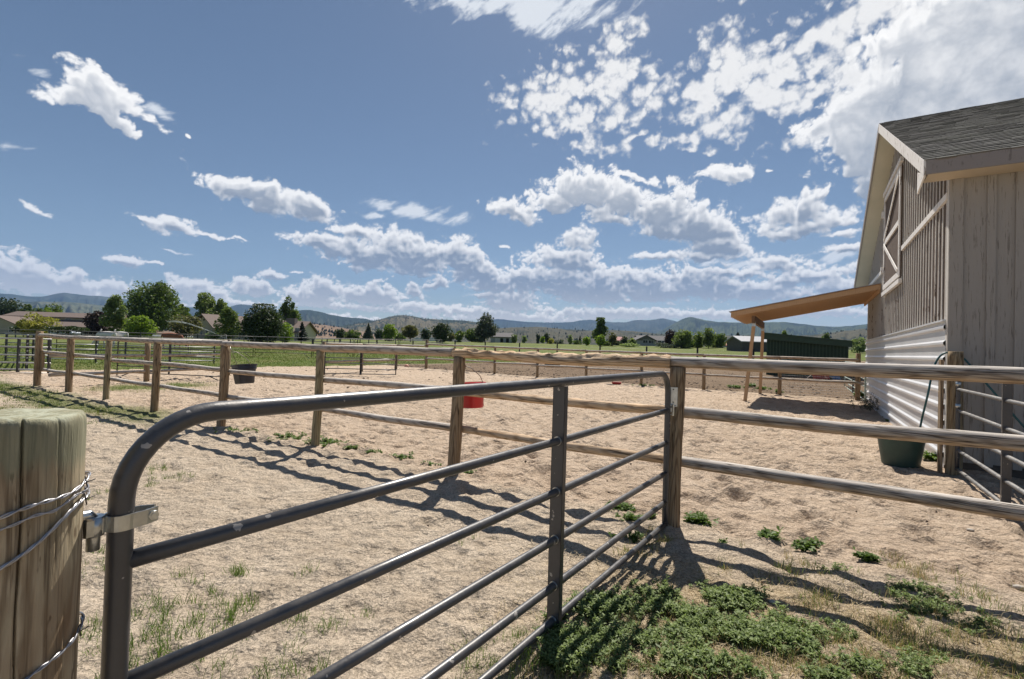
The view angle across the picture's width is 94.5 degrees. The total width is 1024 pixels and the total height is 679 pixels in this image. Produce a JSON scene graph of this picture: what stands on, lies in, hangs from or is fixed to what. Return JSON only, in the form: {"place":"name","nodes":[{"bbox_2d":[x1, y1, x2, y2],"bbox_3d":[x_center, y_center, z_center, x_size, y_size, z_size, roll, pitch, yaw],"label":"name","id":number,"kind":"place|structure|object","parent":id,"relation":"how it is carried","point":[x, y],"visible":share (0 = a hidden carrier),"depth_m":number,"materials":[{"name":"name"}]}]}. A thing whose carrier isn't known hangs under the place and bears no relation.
{"place":"outdoors","nodes":[
{"label":"outdoors","id":0,"kind":"place"},
{"bbox_2d":[0,366,176,428],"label":"fence line grass","id":1,"kind":"structure","parent":0,"point":[10,386],"depth_m":10.39,"materials":[{"name":"plant"}]},
{"bbox_2d":[2,301,191,335],"bbox_3d":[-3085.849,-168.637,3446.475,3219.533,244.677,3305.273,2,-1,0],"label":"foothills","id":2,"kind":"structure","parent":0,"point":[70,307],"depth_m":3473.23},
{"bbox_2d":[0,343,516,414],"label":"pasture grass","id":3,"kind":"structure","parent":0,"point":[274,357],"depth_m":31.75,"materials":[{"name":"plant"}]},
{"bbox_2d":[125,315,392,339],"bbox_3d":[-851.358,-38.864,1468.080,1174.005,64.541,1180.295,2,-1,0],"label":"tan hill","id":4,"kind":"structure","parent":0,"point":[320,327],"depth_m":1433.18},
{"bbox_2d":[77,421,561,678],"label":"path grass","id":5,"kind":"structure","parent":0,"point":[231,618],"depth_m":2.50,"materials":[{"name":"plant"}]},
{"bbox_2d":[298,310,371,326],"bbox_3d":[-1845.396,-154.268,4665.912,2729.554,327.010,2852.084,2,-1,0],"label":"mountain","id":6,"kind":"structure","parent":0,"point":[318,317],"depth_m":4821.51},
{"bbox_2d":[0,293,676,333],"bbox_3d":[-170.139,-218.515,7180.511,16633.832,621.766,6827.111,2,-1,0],"label":"distant mountains","id":7,"kind":"structure","parent":0,"point":[655,326],"depth_m":8180.31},
{"bbox_2d":[340,315,496,340],"bbox_3d":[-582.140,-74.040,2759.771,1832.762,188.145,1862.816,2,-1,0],"label":"wooded hill","id":8,"kind":"structure","parent":0,"point":[401,321],"depth_m":2822.42,"materials":[{"name":"plant"}]},
{"bbox_2d":[127,315,866,341],"bbox_3d":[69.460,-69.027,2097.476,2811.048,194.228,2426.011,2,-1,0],"label":"hillside trees","id":9,"kind":"object","parent":8,"relation":"on","point":[325,332],"visible":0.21,"depth_m":1640.10,"materials":[{"name":"plant"}]},
{"bbox_2d":[0,0,897,336],"label":"sky","id":10,"kind":"structure","parent":0,"point":[350,104],"materials":[{"name":"blue"}]},
{"bbox_2d":[0,334,1023,678],"bbox_3d":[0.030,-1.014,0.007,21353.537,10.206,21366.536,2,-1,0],"label":"ground","id":11,"kind":"structure","parent":0,"point":[240,474],"depth_m":4.29,"materials":[{"name":"sand"}]},
{"bbox_2d":[0,297,27,314],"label":"tree","id":12,"kind":"object","parent":11,"relation":"on","point":[6,307],"visible":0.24,"depth_m":188.23,"materials":[{"name":"green plant"}]},
{"bbox_2d":[0,337,51,372],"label":"pipe fence","id":13,"kind":"object","parent":11,"relation":"on","point":[18,355],"visible":0.67,"depth_m":17.39,"materials":[{"name":"metal"}]},
{"bbox_2d":[25,334,29,368],"bbox_3d":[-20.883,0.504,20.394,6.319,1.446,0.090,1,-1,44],"label":"fence post","id":14,"kind":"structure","parent":11,"relation":"on","point":[27,352],"depth_m":18.25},
{"bbox_2d":[20,304,41,311],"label":"tree","id":15,"kind":"object","parent":11,"relation":"on","point":[28,308],"visible":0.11,"depth_m":189.02,"materials":[{"name":"green plant"}]},
{"bbox_2d":[16,312,62,337],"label":"willow tree","id":16,"kind":"object","parent":11,"relation":"on","point":[33,326],"visible":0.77,"depth_m":71.17,"materials":[{"name":"yellow plant"}]},
{"bbox_2d":[0,408,100,678],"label":"gate post","id":17,"kind":"object","parent":11,"relation":"on","point":[42,454],"visible":0.98,"depth_m":0.89,"materials":[{"name":"wood"}]},
{"bbox_2d":[0,486,94,570],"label":"barbed wire","id":18,"kind":"object","parent":17,"relation":"attached to","point":[48,532],"visible":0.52,"depth_m":0.89,"materials":[{"name":"grey"}]},
{"bbox_2d":[0,471,95,530],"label":"barbed wire","id":19,"kind":"object","parent":17,"relation":"attached to","point":[50,500],"visible":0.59,"depth_m":0.89,"materials":[{"name":"grey"}]},
{"bbox_2d":[24,611,88,678],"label":"barbed wire","id":20,"kind":"object","parent":17,"relation":"attached to","point":[68,645],"visible":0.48,"depth_m":0.93,"materials":[{"name":"grey"}]},
{"bbox_2d":[82,371,670,678],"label":"pipe gate","id":21,"kind":"structure","parent":17,"relation":"attached to","point":[120,519],"depth_m":1.57,"materials":[{"name":"metal"}]},
{"bbox_2d":[3,334,97,362],"bbox_3d":[-22.425,0.499,23.085,3.737,1.446,0.090,2,-1,-16],"label":"pipe fence","id":22,"kind":"object","parent":11,"relation":"on","point":[6,342],"visible":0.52,"depth_m":22.88,"materials":[{"name":"metal"}]},
{"bbox_2d":[42,301,63,311],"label":"tree","id":23,"kind":"object","parent":11,"relation":"on","point":[56,309],"visible":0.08,"depth_m":174.46,"materials":[{"name":"green plant"}]},
{"bbox_2d":[0,311,116,334],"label":"barn","id":24,"kind":"structure","parent":11,"relation":"on","point":[8,320],"depth_m":154.81,"materials":[{"name":"beige"}]},
{"bbox_2d":[40,325,89,334],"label":"spreading juniper","id":25,"kind":"object","parent":11,"relation":"on","point":[65,329],"visible":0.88,"depth_m":69.27,"materials":[{"name":"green plant"}]},
{"bbox_2d":[80,310,111,335],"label":"tree","id":26,"kind":"object","parent":11,"relation":"on","point":[92,321],"visible":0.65,"depth_m":108.77,"materials":[{"name":"purple plant"}]},
{"bbox_2d":[0,329,197,337],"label":"pasture fence","id":27,"kind":"object","parent":11,"relation":"on","point":[83,334],"visible":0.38,"depth_m":64.15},
{"bbox_2d":[91,329,116,346],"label":"horse","id":28,"kind":"object","parent":11,"relation":"on","point":[99,333],"visible":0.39,"depth_m":41.81},
{"bbox_2d":[98,294,128,331],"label":"aspen tree","id":29,"kind":"object","parent":11,"relation":"on","point":[115,319],"visible":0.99,"depth_m":87.40,"materials":[{"name":"green plant"}]},
{"bbox_2d":[56,331,188,353],"bbox_3d":[-23.924,0.310,29.387,6.405,1.484,0.055,2,-1,-34],"label":"corral panel","id":30,"kind":"object","parent":11,"relation":"on","point":[117,343],"visible":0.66,"depth_m":29.01,"materials":[{"name":"metal"}]},
{"bbox_2d":[120,315,157,337],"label":"tree","id":31,"kind":"object","parent":11,"relation":"on","point":[145,324],"visible":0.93,"depth_m":81.27,"materials":[{"name":"green plant"}]},
{"bbox_2d":[48,337,230,381],"bbox_3d":[-12.181,0.724,16.268,0.243,1.600,6.176,1,-1,14],"label":"rail fence","id":32,"kind":"object","parent":11,"relation":"on","point":[146,355],"visible":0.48,"depth_m":15.80,"materials":[{"name":"wood"}]},
{"bbox_2d":[118,280,185,335],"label":"cottonwood tree","id":33,"kind":"object","parent":11,"relation":"on","point":[153,303],"visible":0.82,"depth_m":113.28,"materials":[{"name":"green plant"}]},
{"bbox_2d":[97,336,215,363],"bbox_3d":[-18.327,0.644,24.585,5.016,1.446,0.090,2,-1,-23],"label":"pipe fence","id":34,"kind":"object","parent":11,"relation":"on","point":[126,345],"visible":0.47,"depth_m":24.78,"materials":[{"name":"metal"}]},
{"bbox_2d":[116,341,219,379],"bbox_3d":[-12.508,0.737,17.285,4.367,1.374,0.052,2,-1,8],"label":"corral panel","id":35,"kind":"object","parent":11,"relation":"on","point":[169,348],"visible":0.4,"depth_m":17.26,"materials":[{"name":"metal"}]},
{"bbox_2d":[161,331,187,347],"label":"horse","id":36,"kind":"object","parent":11,"relation":"on","point":[164,335],"visible":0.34,"depth_m":43.78},
{"bbox_2d":[175,304,191,331],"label":"tree","id":37,"kind":"object","parent":11,"relation":"on","point":[186,310],"visible":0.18,"depth_m":124.47,"materials":[{"name":"green plant"}]},
{"bbox_2d":[167,314,204,336],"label":"crabapple tree","id":38,"kind":"object","parent":11,"relation":"on","point":[188,326],"visible":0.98,"depth_m":89.35,"materials":[{"name":"green plant"}]},
{"bbox_2d":[193,292,215,317],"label":"tree","id":39,"kind":"object","parent":11,"relation":"on","point":[206,303],"visible":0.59,"depth_m":133.72,"materials":[{"name":"green plant"}]},
{"bbox_2d":[210,298,228,314],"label":"tree","id":40,"kind":"object","parent":11,"relation":"on","point":[220,305],"visible":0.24,"depth_m":130.99,"materials":[{"name":"green plant"}]},
{"bbox_2d":[190,335,253,356],"bbox_3d":[-19.784,0.462,32.438,3.744,1.492,0.055,2,-1,-41],"label":"corral panel","id":41,"kind":"object","parent":11,"relation":"on","point":[221,339],"visible":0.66,"depth_m":32.36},
{"bbox_2d":[213,305,239,338],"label":"tree","id":42,"kind":"object","parent":11,"relation":"on","point":[229,316],"visible":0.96,"depth_m":79.21,"materials":[{"name":"green plant"}]},
{"bbox_2d":[193,314,319,340],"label":"house","id":43,"kind":"structure","parent":11,"relation":"on","point":[208,320],"depth_m":100.38,"materials":[{"name":"beige"}]},
{"bbox_2d":[233,303,286,342],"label":"maple tree","id":44,"kind":"object","parent":11,"relation":"on","point":[265,321],"visible":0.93,"depth_m":64.94,"materials":[{"name":"green plant"}]},
{"bbox_2d":[197,335,357,342],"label":"pasture fence","id":45,"kind":"object","parent":11,"relation":"on","point":[302,337],"visible":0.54,"depth_m":63.56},
{"bbox_2d":[255,336,311,357],"bbox_3d":[-16.576,0.573,34.438,3.751,1.481,0.055,2,-1,-23],"label":"corral panel","id":46,"kind":"object","parent":11,"relation":"on","point":[284,342],"visible":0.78,"depth_m":34.21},
{"bbox_2d":[279,322,293,342],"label":"tree","id":47,"kind":"object","parent":11,"relation":"on","point":[288,333],"visible":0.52,"depth_m":73.92,"materials":[{"name":"green plant"}]},
{"bbox_2d":[278,295,301,320],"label":"poplar tree","id":48,"kind":"object","parent":11,"relation":"on","point":[285,311],"visible":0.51,"depth_m":127.43,"materials":[{"name":"green plant"}]},
{"bbox_2d":[267,431,321,441],"bbox_3d":[-3.368,1.494,7.302,0.853,0.115,0.685,2,-1,0],"label":"weed clump","id":49,"kind":"object","parent":11,"relation":"on","point":[279,435],"visible":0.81,"depth_m":7.29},
{"bbox_2d":[296,322,308,340],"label":"conifer tree","id":50,"kind":"object","parent":11,"relation":"on","point":[303,333],"visible":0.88,"depth_m":99.66,"materials":[{"name":"green plant"}]},
{"bbox_2d":[303,435,349,446],"bbox_3d":[-2.705,1.507,7.016,0.707,0.118,0.510,1,-1,25],"label":"weed clump","id":51,"kind":"object","parent":11,"relation":"on","point":[325,441],"visible":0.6,"depth_m":6.99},
{"bbox_2d":[334,328,344,337],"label":"tree","id":52,"kind":"object","parent":11,"relation":"on","point":[341,332],"visible":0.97,"depth_m":169.06,"materials":[{"name":"green plant"}]},
{"bbox_2d":[344,329,360,338],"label":"shrub","id":53,"kind":"object","parent":11,"relation":"on","point":[350,334],"visible":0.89,"depth_m":168.79,"materials":[{"name":"green plant"}]},
{"bbox_2d":[33,331,685,527],"bbox_3d":[-6.011,0.781,8.838,17.736,1.735,0.223,1,-1,32],"label":"rail fence","id":54,"kind":"object","parent":11,"relation":"on","point":[455,427],"visible":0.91,"depth_m":5.64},
{"bbox_2d":[230,348,257,383],"bbox_3d":[-4.762,0.471,8.411,0.430,0.656,0.450,2,-1,-27],"label":"bucket","id":55,"kind":"object","parent":54,"relation":"hanging from","point":[242,379],"visible":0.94,"depth_m":8.28,"materials":[{"name":"black plastic"}]},
{"bbox_2d":[463,364,485,407],"bbox_3d":[-0.487,0.539,5.667,0.350,0.562,0.327,2,-1,-29],"label":"bucket","id":56,"kind":"object","parent":54,"relation":"hanging from","point":[473,402],"visible":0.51,"depth_m":5.56,"materials":[{"name":"red plastic"}]},
{"bbox_2d":[664,387,677,415],"bbox_3d":[1.375,0.536,4.108,0.100,0.245,0.067,1,-1,36],"label":"gate latch","id":57,"kind":"object","parent":54,"relation":"attached to","point":[674,394],"visible":0.63,"depth_m":4.11,"materials":[{"name":"metal"}]},
{"bbox_2d":[361,323,373,338],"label":"conifer tree","id":58,"kind":"object","parent":11,"relation":"on","point":[368,333],"visible":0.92,"depth_m":164.33,"materials":[{"name":"green plant"}]},
{"bbox_2d":[322,342,425,374],"bbox_3d":[-6.945,1.003,24.366,0.713,1.600,7.468,1,-1,27],"label":"rail fence","id":59,"kind":"object","parent":11,"relation":"on","point":[334,361],"visible":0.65,"depth_m":24.56,"materials":[{"name":"wood"}]},
{"bbox_2d":[324,352,396,374],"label":"pipe gate","id":60,"kind":"structure","parent":59,"relation":"attached to","point":[361,363],"depth_m":21.19,"materials":[{"name":"metal"}]},
{"bbox_2d":[312,339,442,345],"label":"pasture fence","id":61,"kind":"object","parent":11,"relation":"on","point":[376,341],"visible":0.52,"depth_m":77.29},
{"bbox_2d":[382,323,397,340],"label":"maple tree","id":62,"kind":"object","parent":11,"relation":"on","point":[389,332],"visible":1,"depth_m":124.08,"materials":[{"name":"green plant"}]},
{"bbox_2d":[401,325,419,341],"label":"tree","id":63,"kind":"object","parent":11,"relation":"on","point":[409,331],"visible":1,"depth_m":123.85,"materials":[{"name":"green plant"}]},
{"bbox_2d":[420,328,430,340],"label":"tree","id":64,"kind":"object","parent":11,"relation":"on","point":[425,335],"visible":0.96,"depth_m":149.25,"materials":[{"name":"green plant"}]},
{"bbox_2d":[428,323,452,342],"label":"tree","id":65,"kind":"object","parent":11,"relation":"on","point":[441,332],"visible":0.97,"depth_m":117.10,"materials":[{"name":"green plant"}]},
{"bbox_2d":[464,328,475,341],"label":"tree","id":66,"kind":"object","parent":11,"relation":"on","point":[469,334],"visible":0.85,"depth_m":148.90,"materials":[{"name":"green plant"}]},
{"bbox_2d":[473,312,498,342],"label":"cottonwood tree","id":67,"kind":"object","parent":11,"relation":"on","point":[488,330],"visible":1,"depth_m":138.80,"materials":[{"name":"green plant"}]},
{"bbox_2d":[490,333,513,342],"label":"barn","id":68,"kind":"structure","parent":11,"relation":"on","point":[502,337],"depth_m":155.01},
{"bbox_2d":[591,317,608,343],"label":"poplar tree","id":69,"kind":"object","parent":11,"relation":"on","point":[601,328],"visible":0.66,"depth_m":139.38,"materials":[{"name":"green plant"}]},
{"bbox_2d":[594,334,605,345],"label":"tree","id":70,"kind":"object","parent":11,"relation":"on","point":[600,340],"visible":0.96,"depth_m":121.76,"materials":[{"name":"green plant"}]},
{"bbox_2d":[608,332,617,345],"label":"tree","id":71,"kind":"object","parent":11,"relation":"on","point":[612,339],"visible":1,"depth_m":127.60,"materials":[{"name":"green plant"}]},
{"bbox_2d":[605,501,635,510],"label":"weed clump","id":72,"kind":"object","parent":11,"relation":"on","point":[624,506],"visible":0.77,"depth_m":4.49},
{"bbox_2d":[608,531,643,542],"bbox_3d":[0.926,1.584,3.826,0.307,0.084,0.165,2,-1,0],"label":"weed clump","id":73,"kind":"object","parent":11,"relation":"on","point":[638,534],"visible":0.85,"depth_m":3.83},
{"bbox_2d":[615,511,657,521],"bbox_3d":[1.122,1.588,4.271,0.383,0.105,0.240,2,-1,0],"label":"weed clump","id":74,"kind":"object","parent":11,"relation":"on","point":[629,516],"visible":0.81,"depth_m":4.25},
{"bbox_2d":[425,340,863,399],"bbox_3d":[4.024,1.150,21.904,21.413,1.862,0.228,1,-1,32],"label":"rail fence","id":75,"kind":"object","parent":11,"relation":"on","point":[857,382],"visible":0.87,"depth_m":19.45,"materials":[{"name":"brown wood"}]},
{"bbox_2d":[432,341,865,360],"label":"wire fence","id":76,"kind":"object","parent":11,"relation":"on","point":[697,350],"visible":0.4,"depth_m":40.58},
{"bbox_2d":[628,335,675,345],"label":"house","id":77,"kind":"structure","parent":11,"relation":"on","point":[644,340],"depth_m":148.02,"materials":[{"name":"grey"}]},
{"bbox_2d":[654,342,685,347],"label":"hedge","id":78,"kind":"object","parent":11,"relation":"on","point":[663,345],"visible":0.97,"depth_m":118.00,"materials":[{"name":"green plant"}]},
{"bbox_2d":[664,329,677,344],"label":"tree","id":79,"kind":"object","parent":11,"relation":"on","point":[669,335],"visible":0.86,"depth_m":139.31,"materials":[{"name":"purple plant"}]},
{"bbox_2d":[671,329,692,347],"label":"tree","id":80,"kind":"object","parent":11,"relation":"on","point":[684,337],"visible":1,"depth_m":117.04,"materials":[{"name":"green plant"}]},
{"bbox_2d":[692,331,703,347],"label":"tree","id":81,"kind":"object","parent":11,"relation":"on","point":[697,339],"visible":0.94,"depth_m":121.19,"materials":[{"name":"green plant"}]},
{"bbox_2d":[683,511,719,525],"bbox_3d":[1.664,1.597,4.213,0.288,0.110,0.270,2,-1,0],"label":"weed clump","id":82,"kind":"object","parent":11,"relation":"on","point":[693,517],"visible":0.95,"depth_m":4.19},
{"bbox_2d":[701,328,716,347],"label":"tree","id":83,"kind":"object","parent":11,"relation":"on","point":[708,338],"visible":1,"depth_m":117.29,"materials":[{"name":"green plant"}]},
{"bbox_2d":[532,574,887,678],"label":"weed mat","id":84,"kind":"object","parent":11,"relation":"on","point":[570,642],"visible":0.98,"depth_m":2.50,"materials":[{"name":"green plant"}]},
{"bbox_2d":[715,333,726,345],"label":"tree","id":85,"kind":"object","parent":11,"relation":"on","point":[721,338],"visible":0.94,"depth_m":124.38,"materials":[{"name":"green plant"}]},
{"bbox_2d":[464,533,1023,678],"bbox_3d":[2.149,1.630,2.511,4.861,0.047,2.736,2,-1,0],"label":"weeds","id":86,"kind":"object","parent":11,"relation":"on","point":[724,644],"visible":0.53,"depth_m":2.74,"materials":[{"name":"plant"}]},
{"bbox_2d":[724,336,766,351],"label":"shed","id":87,"kind":"structure","parent":11,"relation":"on","point":[738,343],"depth_m":97.14,"materials":[{"name":"metal"}]},
{"bbox_2d":[508,523,1023,678],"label":"grass","id":88,"kind":"structure","parent":11,"relation":"on","point":[889,636],"depth_m":2.56,"materials":[{"name":"plant"}]},
{"bbox_2d":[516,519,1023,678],"bbox_3d":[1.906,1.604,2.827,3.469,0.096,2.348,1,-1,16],"label":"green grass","id":89,"kind":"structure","parent":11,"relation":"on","point":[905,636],"depth_m":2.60,"materials":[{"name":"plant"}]},
{"bbox_2d":[757,526,783,540],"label":"weed clump","id":90,"kind":"object","parent":11,"relation":"on","point":[765,532],"visible":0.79,"depth_m":3.87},
{"bbox_2d":[791,536,824,552],"bbox_3d":[2.334,1.615,3.726,0.302,0.100,0.189,2,-1,-31],"label":"weed clump","id":91,"kind":"object","parent":11,"relation":"on","point":[802,544],"visible":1,"depth_m":3.71,"materials":[{"name":"plant"}]},
{"bbox_2d":[764,332,852,378],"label":"shed","id":92,"kind":"structure","parent":11,"relation":"on","point":[791,345],"depth_m":29.34,"materials":[{"name":"metal"}]},
{"bbox_2d":[670,356,1023,521],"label":"rail fence","id":93,"kind":"object","parent":11,"relation":"on","point":[999,441],"visible":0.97,"depth_m":3.46,"materials":[{"name":"wood"}]},
{"bbox_2d":[844,361,865,399],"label":"pipe gate","id":94,"kind":"structure","parent":11,"relation":"on","point":[853,387],"depth_m":16.66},
{"bbox_2d":[849,337,866,352],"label":"tree","id":95,"kind":"object","parent":11,"relation":"on","point":[858,344],"visible":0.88,"depth_m":94.59,"materials":[{"name":"green plant"}]},
{"bbox_2d":[850,392,878,410],"bbox_3d":[9.927,1.707,13.070,1.058,0.541,0.787,2,-1,0],"label":"weed bush","id":96,"kind":"object","parent":11,"relation":"on","point":[869,403],"visible":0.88,"depth_m":13.06,"materials":[{"name":"green plant"}]},
{"bbox_2d":[852,546,882,562],"bbox_3d":[2.679,1.634,3.581,0.180,0.084,0.149,2,-1,0],"label":"weed clump","id":97,"kind":"object","parent":11,"relation":"on","point":[866,556],"visible":1,"depth_m":3.56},
{"bbox_2d":[746,532,1001,678],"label":"weed patches","id":98,"kind":"object","parent":11,"relation":"on","point":[912,603],"visible":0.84,"depth_m":2.76,"materials":[{"name":"green plant"}]},
{"bbox_2d":[877,438,925,467],"bbox_3d":[5.615,1.575,6.839,0.606,0.475,0.606,2,-1,0],"label":"water tub","id":99,"kind":"object","parent":11,"relation":"on","point":[902,454],"visible":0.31,"depth_m":6.65,"materials":[{"name":"green plastic"}]},
{"bbox_2d":[923,449,936,460],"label":"weed clump","id":100,"kind":"object","parent":11,"relation":"on","point":[930,456],"visible":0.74,"depth_m":7.14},
{"bbox_2d":[854,98,1023,478],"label":"barn","id":101,"kind":"structure","parent":11,"relation":"on","point":[941,255],"depth_m":7.14,"materials":[{"name":"wood"}]},
{"bbox_2d":[729,283,880,400],"bbox_3d":[9.723,0.313,15.999,3.860,3.729,4.380,1,-1,32],"label":"lean to","id":102,"kind":"object","parent":101,"relation":"attached to","point":[755,316],"visible":0.96,"depth_m":15.16,"materials":[{"name":"brown"}]},
{"bbox_2d":[880,165,903,289],"bbox_3d":[9.141,-2.545,11.430,0.100,2.420,2.680,1,-1,32],"label":"hay door","id":103,"kind":"structure","parent":101,"relation":"in","point":[891,270],"depth_m":11.13,"materials":[{"name":"wood"}]},
{"bbox_2d":[937,359,943,473],"bbox_3d":[5.883,1.055,6.499,0.035,1.560,0.130,1,-1,32],"label":"board","id":104,"kind":"object","parent":11,"relation":"on","point":[940,423],"visible":0.79,"depth_m":6.45,"materials":[{"name":"wood"}]},
{"bbox_2d":[945,351,963,475],"bbox_3d":[5.989,1.064,6.407,0.183,1.805,0.182,2,-1,0],"label":"gate post","id":105,"kind":"object","parent":11,"relation":"on","point":[955,357],"visible":0.56,"depth_m":6.36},
{"bbox_2d":[919,352,1023,427],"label":"garden hose","id":106,"kind":"object","parent":105,"relation":"hanging from","point":[988,386],"visible":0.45,"depth_m":6.56,"materials":[{"name":"rubber"}]},
{"bbox_2d":[955,381,1023,522],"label":"pipe gate","id":107,"kind":"structure","parent":105,"relation":"attached to","point":[1007,485],"depth_m":4.73,"materials":[{"name":"metal"}]},
{"bbox_2d":[0,0,1023,322],"bbox_3d":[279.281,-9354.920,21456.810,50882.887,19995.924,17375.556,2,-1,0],"label":"cloud","id":108,"kind":"structure","parent":0,"point":[952,54],"depth_m":25353.56,"materials":[{"name":"white"}]},
{"bbox_2d":[212,360,937,585],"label":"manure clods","id":109,"kind":"object","parent":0,"point":[590,374],"visible":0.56,"depth_m":23.89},
{"bbox_2d":[452,327,866,349],"bbox_3d":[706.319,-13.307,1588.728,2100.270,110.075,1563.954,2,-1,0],"label":"sage hills","id":110,"kind":"structure","parent":0,"point":[849,335],"depth_m":1668.86,"materials":[{"name":"plant"}]},
{"bbox_2d":[657,317,866,335],"bbox_3d":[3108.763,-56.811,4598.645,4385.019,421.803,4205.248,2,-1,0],"label":"mountains","id":111,"kind":"structure","parent":0,"point":[693,324],"depth_m":5006.55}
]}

